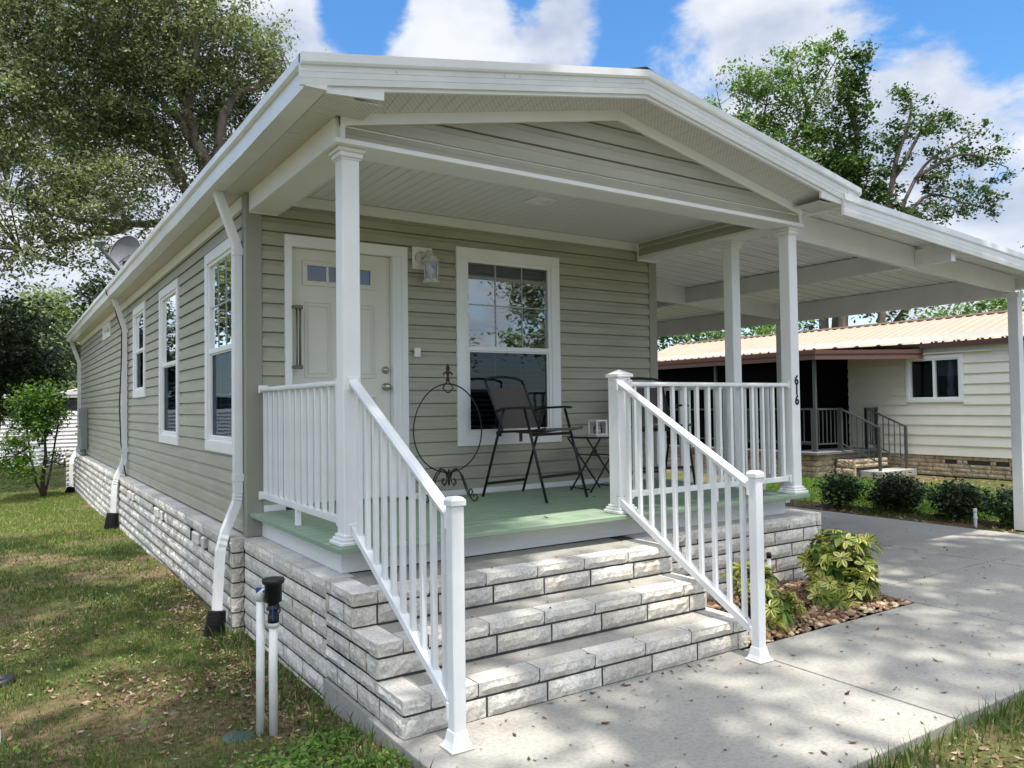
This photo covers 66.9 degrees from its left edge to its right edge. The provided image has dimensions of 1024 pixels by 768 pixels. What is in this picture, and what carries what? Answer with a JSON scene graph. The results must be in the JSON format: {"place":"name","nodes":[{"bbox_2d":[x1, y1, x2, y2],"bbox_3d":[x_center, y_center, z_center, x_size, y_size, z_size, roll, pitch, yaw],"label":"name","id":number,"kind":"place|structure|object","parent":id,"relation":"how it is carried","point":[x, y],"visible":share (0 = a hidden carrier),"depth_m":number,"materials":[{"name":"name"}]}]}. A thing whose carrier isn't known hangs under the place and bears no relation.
{"place":"outdoors","nodes":[
{"label":"outdoors","id":0,"kind":"place"},
{"bbox_2d":[0,465,124,546],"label":"grass","id":1,"kind":"structure","parent":0,"point":[34,518],"depth_m":14.29,"materials":[{"name":"green plant"}]},
{"bbox_2d":[0,527,196,630],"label":"grass","id":2,"kind":"structure","parent":0,"point":[98,592],"depth_m":7.76,"materials":[{"name":"green plant"}]},
{"bbox_2d":[0,603,434,767],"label":"grass","id":3,"kind":"structure","parent":0,"point":[129,616],"depth_m":5.20,"materials":[{"name":"green plant"}]},
{"bbox_2d":[0,462,1023,767],"bbox_3d":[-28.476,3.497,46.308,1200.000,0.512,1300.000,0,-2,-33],"label":"ground","id":4,"kind":"structure","parent":0,"point":[1006,756],"depth_m":4.89,"materials":[{"name":"green plant"}]},
{"bbox_2d":[0,674,16,686],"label":"drain cap","id":5,"kind":"object","parent":4,"relation":"on","point":[6,678],"visible":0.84,"depth_m":5.04,"materials":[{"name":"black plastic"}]},
{"bbox_2d":[0,279,76,433],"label":"shade tree","id":6,"kind":"object","parent":4,"relation":"on","point":[19,366],"visible":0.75,"depth_m":23.92,"materials":[{"name":"green plant"}]},
{"bbox_2d":[0,282,76,394],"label":"woodland tree","id":7,"kind":"object","parent":4,"relation":"on","point":[30,294],"visible":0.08,"depth_m":41.35,"materials":[{"name":"green plant"}]},
{"bbox_2d":[0,375,77,497],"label":"crepe myrtle","id":8,"kind":"object","parent":4,"relation":"on","point":[45,425],"visible":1,"depth_m":17.76,"materials":[{"name":"green plant"}]},
{"bbox_2d":[0,389,79,465],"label":"white house","id":9,"kind":"structure","parent":4,"relation":"on","point":[69,439],"depth_m":29.74,"materials":[{"name":"white"}]},
{"bbox_2d":[17,281,88,391],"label":"woodland tree","id":10,"kind":"object","parent":4,"relation":"on","point":[63,313],"visible":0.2,"depth_m":41.21,"materials":[{"name":"green plant"}]},
{"bbox_2d":[35,447,73,468],"bbox_3d":[-16.068,2.636,27.486,1.520,0.884,1.285,0,-2,-33],"label":"garden shrub","id":11,"kind":"object","parent":4,"relation":"on","point":[58,460],"visible":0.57,"depth_m":27.48,"materials":[{"name":"green plant"}]},
{"bbox_2d":[41,255,116,386],"bbox_3d":[-19.894,-1.477,36.138,5.450,9.489,3.722,0,-2,-24],"label":"woodland tree","id":12,"kind":"object","parent":4,"relation":"on","point":[92,291],"visible":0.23,"depth_m":35.75,"materials":[{"name":"green plant"}]},
{"bbox_2d":[0,0,326,309],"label":"oak tree","id":13,"kind":"object","parent":4,"relation":"on","point":[124,69],"visible":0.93,"depth_m":21.56,"materials":[{"name":"green plant"}]},
{"bbox_2d":[0,525,401,767],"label":"fallen leaves","id":14,"kind":"object","parent":4,"relation":"on","point":[188,607],"visible":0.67,"depth_m":4.93,"materials":[{"name":"brown plant"}]},
{"bbox_2d":[1,647,411,767],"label":"clover","id":15,"kind":"object","parent":4,"relation":"on","point":[311,743],"visible":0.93,"depth_m":3.77,"materials":[{"name":"green plant"}]},
{"bbox_2d":[222,729,254,742],"bbox_3d":[-1.461,1.890,4.143,0.176,0.032,0.176,0,-2,-33],"label":"valve lid","id":16,"kind":"object","parent":4,"relation":"on","point":[225,737],"visible":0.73,"depth_m":4.13,"materials":[{"name":"teal plastic"}]},
{"bbox_2d":[255,576,284,735],"bbox_3d":[-1.295,1.491,4.172,0.140,0.895,0.134,0,-2,-33],"label":"vacuum breaker","id":17,"kind":"object","parent":4,"relation":"on","point":[269,592],"visible":0.98,"depth_m":4.16,"materials":[{"name":"white plastic"}]},
{"bbox_2d":[65,51,861,734],"bbox_3d":[-3.909,0.285,12.974,5.244,4.654,19.123,0,-2,-33],"label":"manufactured home","id":18,"kind":"object","parent":4,"relation":"on","point":[259,301],"visible":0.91,"depth_m":6.68,"materials":[{"name":"beige plastic"}]},
{"bbox_2d":[102,321,111,340],"bbox_3d":[-7.612,-0.993,14.635,0.094,0.275,1.190,0,-2,-33],"label":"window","id":19,"kind":"structure","parent":18,"relation":"in","point":[106,329],"depth_m":14.66,"materials":[{"name":"white plastic"}]},
{"bbox_2d":[95,235,140,272],"bbox_3d":[-6.487,-2.045,12.931,0.607,0.959,0.887,-1,-2,-7],"label":"satellite dish","id":20,"kind":"object","parent":18,"relation":"on","point":[123,249],"visible":0.62,"depth_m":13.14,"materials":[{"name":"grey metal"}]},
{"bbox_2d":[133,301,147,397],"bbox_3d":[-5.327,-0.467,11.156,0.094,1.325,1.120,0,-2,-33],"label":"window","id":21,"kind":"structure","parent":18,"relation":"in","point":[139,313],"depth_m":11.22,"materials":[{"name":"white plastic"}]},
{"bbox_2d":[159,278,181,445],"bbox_3d":[-4.030,-0.233,9.181,0.094,1.875,1.230,0,-2,-33],"label":"window","id":22,"kind":"structure","parent":18,"relation":"in","point":[169,362],"depth_m":9.22,"materials":[{"name":"white plastic"}]},
{"bbox_2d":[204,238,231,454],"bbox_3d":[-2.613,-0.320,7.027,0.094,1.875,1.150,0,-2,-33],"label":"window","id":23,"kind":"structure","parent":18,"relation":"in","point":[218,262],"depth_m":7.14,"materials":[{"name":"white plastic"}]},
{"bbox_2d":[284,234,408,509],"bbox_3d":[-1.428,-0.101,6.743,1.117,2.279,0.130,0,-2,-33],"label":"door","id":24,"kind":"structure","parent":18,"relation":"in","point":[309,262],"depth_m":6.84,"materials":[{"name":"white plastic"}]},
{"bbox_2d":[414,348,420,356],"bbox_3d":[-0.862,-0.289,7.067,0.060,0.084,0.031,0,-2,-33],"label":"doorbell","id":25,"kind":"object","parent":18,"relation":"attached to","point":[417,352],"visible":1,"depth_m":7.05,"materials":[{"name":"white plastic"}]},
{"bbox_2d":[412,246,439,284],"bbox_3d":[-0.768,-1.087,7.050,0.213,0.345,0.206,0,-2,-33],"label":"wall lantern","id":26,"kind":"object","parent":18,"relation":"attached to","point":[423,258],"depth_m":7.06,"materials":[{"name":"white plastic"}]},
{"bbox_2d":[413,363,481,502],"bbox_3d":[-0.568,0.420,6.938,0.638,1.223,0.476,-1,-2,-8],"label":"hoop stand","id":27,"kind":"object","parent":18,"relation":"on","point":[449,473],"visible":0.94,"depth_m":6.92,"materials":[{"name":"metal"}]},
{"bbox_2d":[455,246,561,446],"bbox_3d":[-0.045,-0.354,7.688,1.212,1.892,0.142,0,-2,-33],"label":"window","id":28,"kind":"structure","parent":18,"relation":"in","point":[539,369],"depth_m":7.63,"materials":[{"name":"white plastic"}]},
{"bbox_2d":[482,376,587,502],"bbox_3d":[0.196,0.471,7.070,0.809,1.120,0.596,-2,-2,44],"label":"folding chair","id":29,"kind":"object","parent":18,"relation":"on","point":[513,407],"visible":1,"depth_m":7.15,"materials":[{"name":"black"}]},
{"bbox_2d":[523,196,557,205],"bbox_3d":[0.247,-1.592,6.750,0.230,0.014,0.210,0,-2,-33],"label":"ceiling light","id":30,"kind":"object","parent":18,"relation":"attached to","point":[540,200],"visible":1,"depth_m":6.74,"materials":[{"name":"white plastic"}]},
{"bbox_2d":[567,435,609,492],"bbox_3d":[0.807,0.770,7.554,0.544,0.536,0.544,0,-2,-33],"label":"side table","id":31,"kind":"object","parent":18,"relation":"on","point":[599,437],"visible":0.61,"depth_m":7.48,"materials":[{"name":"black metal"}]},
{"bbox_2d":[587,420,607,434],"bbox_3d":[0.847,0.429,7.652,0.148,0.150,0.148,0,-2,-33],"label":"candle lantern","id":32,"kind":"object","parent":31,"relation":"on","point":[597,431],"visible":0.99,"depth_m":7.63,"materials":[{"name":"white plastic"}]},
{"bbox_2d":[630,377,695,484],"bbox_3d":[1.413,0.475,7.787,0.596,1.120,0.809,0,-2,-11],"label":"folding chair","id":33,"kind":"object","parent":18,"relation":"on","point":[653,397],"visible":0.26,"depth_m":8.05,"materials":[{"name":"black metal"}]},
{"bbox_2d":[325,538,747,739],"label":"entry steps","id":34,"kind":"structure","parent":4,"relation":"on","point":[375,666],"depth_m":4.57,"materials":[{"name":"stone"}]},
{"bbox_2d":[657,330,724,350],"bbox_3d":[6.248,-0.077,30.213,6.213,5.293,4.107,-1,-2,-8],"label":"woodland tree","id":35,"kind":"object","parent":4,"relation":"on","point":[685,337],"visible":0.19,"depth_m":29.63,"materials":[{"name":"green plant"}]},
{"bbox_2d":[368,603,1023,767],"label":"walkway","id":36,"kind":"structure","parent":4,"relation":"on","point":[643,737],"depth_m":4.09,"materials":[{"name":"concrete"}]},
{"bbox_2d":[347,377,474,754],"bbox_3d":[-0.601,0.833,4.173,0.124,1.792,1.334,0,-2,-33],"label":"stair railing","id":37,"kind":"object","parent":36,"relation":"on","point":[449,681],"visible":1,"depth_m":3.95,"materials":[{"name":"white paint"}]},
{"bbox_2d":[616,379,773,664],"bbox_3d":[1.192,0.842,5.352,0.124,1.792,1.334,0,-2,-33],"label":"stair railing","id":38,"kind":"object","parent":36,"relation":"on","point":[754,626],"visible":1,"depth_m":5.18,"materials":[{"name":"white paint"}]},
{"bbox_2d":[480,523,1013,759],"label":"fallen leaves","id":39,"kind":"object","parent":36,"relation":"on","point":[823,752],"visible":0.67,"depth_m":4.41,"materials":[{"name":"brown plant"}]},
{"bbox_2d":[677,319,824,344],"bbox_3d":[9.147,-0.274,29.669,6.554,5.596,4.091,0,-2,-23],"label":"woodland tree","id":40,"kind":"object","parent":4,"relation":"on","point":[765,329],"visible":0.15,"depth_m":29.36,"materials":[{"name":"green plant"}]},
{"bbox_2d":[702,25,858,328],"bbox_3d":[10.533,-5.827,30.994,6.856,16.707,4.662,-1,-2,4],"label":"leafy tree","id":41,"kind":"object","parent":4,"relation":"on","point":[749,88],"visible":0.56,"depth_m":30.58,"materials":[{"name":"green plant"}]},
{"bbox_2d":[707,578,912,650],"bbox_3d":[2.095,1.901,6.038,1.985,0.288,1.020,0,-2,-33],"label":"planting bed","id":42,"kind":"object","parent":4,"relation":"on","point":[813,628],"visible":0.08,"depth_m":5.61,"materials":[{"name":"beige gravel"}]},
{"bbox_2d":[719,561,809,633],"bbox_3d":[1.857,1.556,5.696,0.525,0.512,0.713,0,-2,-33],"label":"variegated shrub","id":43,"kind":"object","parent":42,"relation":"on","point":[786,604],"visible":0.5,"depth_m":5.61,"materials":[{"name":"green plant"}]},
{"bbox_2d":[766,552,771,592],"bbox_3d":[2.071,1.608,6.236,0.042,0.505,0.042,0,-2,-33],"label":"sprinkler riser","id":44,"kind":"object","parent":42,"relation":"on","point":[768,556],"visible":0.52,"depth_m":6.23,"materials":[{"name":"white plastic"}]},
{"bbox_2d":[710,578,901,636],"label":"fallen leaves","id":45,"kind":"object","parent":42,"relation":"on","point":[803,599],"visible":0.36,"depth_m":5.91,"materials":[{"name":"brown plant"}]},
{"bbox_2d":[796,528,882,610],"bbox_3d":[2.628,1.540,6.267,0.630,0.684,0.812,-2,-2,33],"label":"variegated shrub","id":46,"kind":"object","parent":42,"relation":"on","point":[831,579],"visible":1,"depth_m":6.18,"materials":[{"name":"green plant"}]},
{"bbox_2d":[656,193,1023,530],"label":"carport","id":47,"kind":"object","parent":4,"relation":"on","point":[862,256],"visible":0.4,"depth_m":9.49,"materials":[{"name":"white paint"}]},
{"bbox_2d":[811,466,869,507],"bbox_3d":[5.008,1.592,11.805,0.867,0.702,1.012,-2,-2,41],"label":"hedge shrub","id":48,"kind":"object","parent":4,"relation":"on","point":[845,487],"visible":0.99,"depth_m":11.64,"materials":[{"name":"green plant"}]},
{"bbox_2d":[658,308,1023,480],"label":"neighbour house","id":49,"kind":"structure","parent":4,"relation":"on","point":[928,396],"depth_m":16.77,"materials":[{"name":"beige"}]},
{"bbox_2d":[905,353,964,402],"bbox_3d":[8.930,-0.110,16.386,0.100,0.995,1.215,0,-2,-33],"label":"window","id":50,"kind":"structure","parent":49,"relation":"in","point":[932,378],"depth_m":16.36,"materials":[{"name":"white plastic"}]},
{"bbox_2d":[815,39,905,328],"bbox_3d":[13.392,-5.420,29.764,3.142,15.766,3.148,0,-2,-15],"label":"vine covered tree","id":51,"kind":"object","parent":4,"relation":"on","point":[853,167],"visible":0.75,"depth_m":29.64,"materials":[{"name":"green plant"}]},
{"bbox_2d":[798,306,938,330],"bbox_3d":[13.726,-1.117,30.920,6.151,7.212,3.386,-2,-2,36],"label":"woodland tree","id":52,"kind":"object","parent":4,"relation":"on","point":[898,317],"visible":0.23,"depth_m":30.31,"materials":[{"name":"green plant"}]},
{"bbox_2d":[859,471,928,511],"bbox_3d":[5.551,1.574,11.241,1.007,0.690,1.026,0,-2,-33],"label":"hedge shrub","id":53,"kind":"object","parent":4,"relation":"on","point":[888,489],"visible":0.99,"depth_m":11.06,"materials":[{"name":"green plant"}]},
{"bbox_2d":[785,475,1022,533],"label":"fallen leaves","id":54,"kind":"object","parent":4,"relation":"on","point":[924,521],"visible":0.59,"depth_m":10.93,"materials":[{"name":"brown plant"}]},
{"bbox_2d":[843,683,1023,767],"bbox_3d":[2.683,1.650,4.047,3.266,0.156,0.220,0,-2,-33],"label":"grass","id":55,"kind":"structure","parent":4,"relation":"on","point":[1018,705],"depth_m":3.68,"materials":[{"name":"green plant"}]},
{"bbox_2d":[862,81,1023,324],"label":"sparse tree","id":56,"kind":"object","parent":4,"relation":"on","point":[896,170],"visible":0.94,"depth_m":28.93,"materials":[{"name":"green plant"}]},
{"bbox_2d":[887,290,1023,320],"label":"woodland tree","id":57,"kind":"object","parent":4,"relation":"on","point":[983,306],"visible":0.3,"depth_m":26.53,"materials":[{"name":"green plant"}]},
{"bbox_2d":[920,473,999,520],"bbox_3d":[6.016,1.548,10.447,1.067,0.700,1.116,0,-2,-33],"label":"hedge shrub","id":58,"kind":"object","parent":4,"relation":"on","point":[964,500],"visible":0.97,"depth_m":10.36,"materials":[{"name":"green plant"}]},
{"bbox_2d":[915,709,1023,767],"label":"fallen leaves","id":59,"kind":"object","parent":4,"relation":"on","point":[976,759],"visible":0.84,"depth_m":3.54,"materials":[{"name":"brown plant"}]},
{"bbox_2d":[973,508,977,527],"bbox_3d":[5.856,1.746,9.798,0.052,0.345,0.052,0,-2,-33],"label":"sprinkler riser","id":60,"kind":"object","parent":4,"relation":"on","point":[975,517],"visible":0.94,"depth_m":9.78,"materials":[{"name":"white plastic"}]},
{"bbox_2d":[979,484,1013,527],"bbox_3d":[6.381,1.559,9.772,0.885,0.671,0.807,-2,-2,37],"label":"hedge shrub","id":61,"kind":"object","parent":4,"relation":"on","point":[1007,507],"visible":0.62,"depth_m":9.82,"materials":[{"name":"green plant"}]},
{"bbox_2d":[0,0,1023,350],"label":"sky","id":62,"kind":"structure","parent":0,"point":[968,53],"materials":[{"name":"blue"}]},
{"bbox_2d":[766,475,1019,530],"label":"grass","id":63,"kind":"structure","parent":0,"point":[807,484],"depth_m":12.46,"materials":[{"name":"green plant"}]},
{"bbox_2d":[785,506,1023,624],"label":"driveway","id":64,"kind":"structure","parent":0,"point":[943,567],"depth_m":7.59,"materials":[{"name":"concrete"}]},
{"bbox_2d":[420,520,1023,767],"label":"fallen debris","id":65,"kind":"object","parent":64,"relation":"on","point":[806,661],"visible":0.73,"depth_m":4.37,"materials":[{"name":"brown plant"}]}
]}

